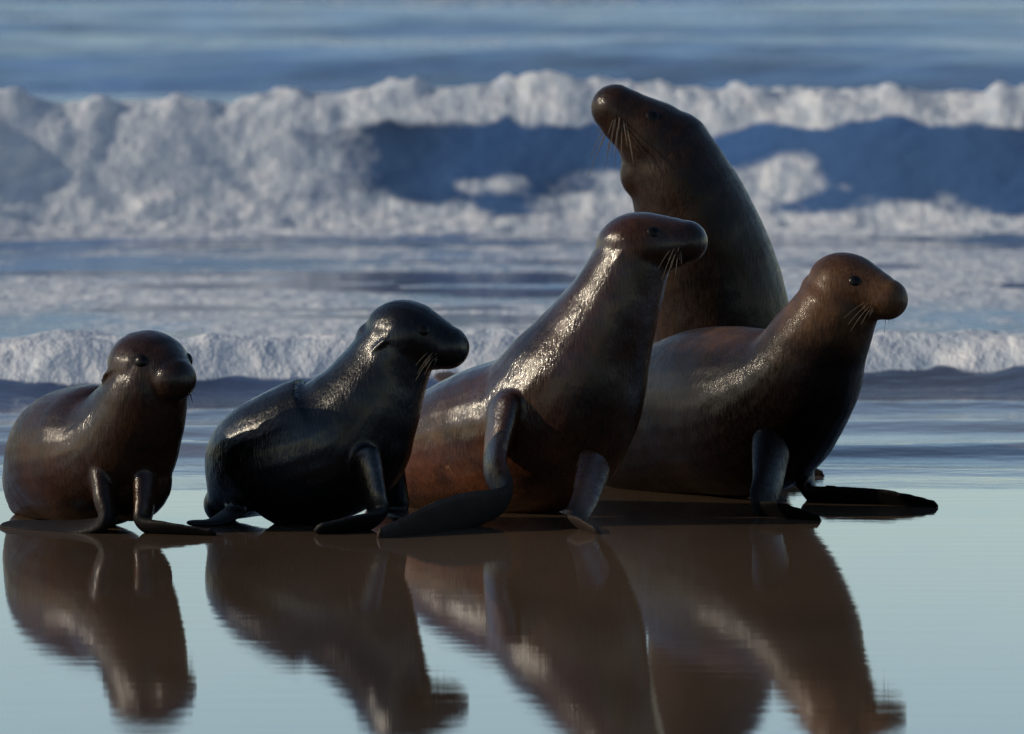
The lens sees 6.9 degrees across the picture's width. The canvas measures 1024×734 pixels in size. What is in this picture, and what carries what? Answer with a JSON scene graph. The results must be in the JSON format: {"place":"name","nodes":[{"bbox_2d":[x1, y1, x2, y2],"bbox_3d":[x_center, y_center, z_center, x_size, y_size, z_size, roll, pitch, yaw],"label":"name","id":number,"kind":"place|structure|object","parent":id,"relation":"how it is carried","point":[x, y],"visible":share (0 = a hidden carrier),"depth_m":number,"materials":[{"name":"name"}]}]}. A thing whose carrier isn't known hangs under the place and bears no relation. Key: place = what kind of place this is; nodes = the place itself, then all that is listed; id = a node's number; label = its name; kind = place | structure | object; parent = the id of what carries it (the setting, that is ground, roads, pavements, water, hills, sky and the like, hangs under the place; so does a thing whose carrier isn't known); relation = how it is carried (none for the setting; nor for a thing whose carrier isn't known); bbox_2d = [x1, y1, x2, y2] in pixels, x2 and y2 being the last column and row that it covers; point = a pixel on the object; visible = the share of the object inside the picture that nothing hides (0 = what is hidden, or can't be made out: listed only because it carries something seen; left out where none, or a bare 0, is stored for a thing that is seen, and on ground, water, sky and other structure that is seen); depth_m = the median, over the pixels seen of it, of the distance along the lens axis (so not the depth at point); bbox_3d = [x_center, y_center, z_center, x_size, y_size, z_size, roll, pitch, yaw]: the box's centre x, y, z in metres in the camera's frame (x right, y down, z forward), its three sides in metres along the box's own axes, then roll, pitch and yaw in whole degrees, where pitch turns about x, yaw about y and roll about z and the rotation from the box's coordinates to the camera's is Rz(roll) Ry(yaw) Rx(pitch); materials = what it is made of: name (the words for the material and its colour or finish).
{"place":"outdoors","nodes":[
{"label":"outdoors","id":0,"kind":"place"},
{"bbox_2d":[434,371,456,380],"bbox_3d":[-0.199,0.040,29.084,0.267,0.115,1.200,0,3,0],"label":"shore rock","id":1,"kind":"object","parent":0,"point":[440,376],"visible":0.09,"depth_m":28.54,"materials":[{"name":"grey stone"}]},
{"bbox_2d":[0,0,1023,490],"bbox_3d":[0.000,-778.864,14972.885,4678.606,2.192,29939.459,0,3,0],"label":"sea water","id":2,"kind":"structure","parent":0,"point":[816,118],"depth_m":44.82,"materials":[{"name":"blue liquid"}]},
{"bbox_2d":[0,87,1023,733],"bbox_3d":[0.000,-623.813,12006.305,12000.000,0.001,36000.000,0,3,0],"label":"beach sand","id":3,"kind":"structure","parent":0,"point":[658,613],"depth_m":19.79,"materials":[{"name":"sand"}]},
{"bbox_2d":[0,329,215,535],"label":"sea lion","id":4,"kind":"object","parent":3,"relation":"on","point":[103,455],"visible":1,"depth_m":22.40,"materials":[{"name":"brown fur"}]},
{"bbox_2d":[187,299,468,533],"bbox_3d":[-0.522,0.118,22.698,0.610,0.602,0.669,-2,4,-38],"label":"sea lion","id":5,"kind":"object","parent":3,"relation":"on","point":[327,450],"visible":0.98,"depth_m":22.58,"materials":[{"name":"black fur"}]},
{"bbox_2d":[377,211,706,537],"bbox_3d":[0.056,-0.002,22.885,0.939,0.822,1.421,0,3,0],"label":"sea lion","id":6,"kind":"object","parent":3,"relation":"on","point":[542,413],"visible":0.88,"depth_m":22.92,"materials":[{"name":"fur"}]},
{"bbox_2d":[588,85,824,475],"bbox_3d":[0.454,-0.286,25.385,0.644,1.130,1.772,-1,3,-10],"label":"sea lion","id":7,"kind":"object","parent":3,"relation":"on","point":[675,162],"visible":0.3,"depth_m":24.70,"materials":[{"name":"fur"}]},
{"bbox_2d":[606,252,937,520],"bbox_3d":[0.675,0.013,23.768,0.615,0.700,1.858,-1,3,-22],"label":"sea lion","id":8,"kind":"object","parent":3,"relation":"on","point":[759,418],"visible":0.82,"depth_m":23.40}
]}

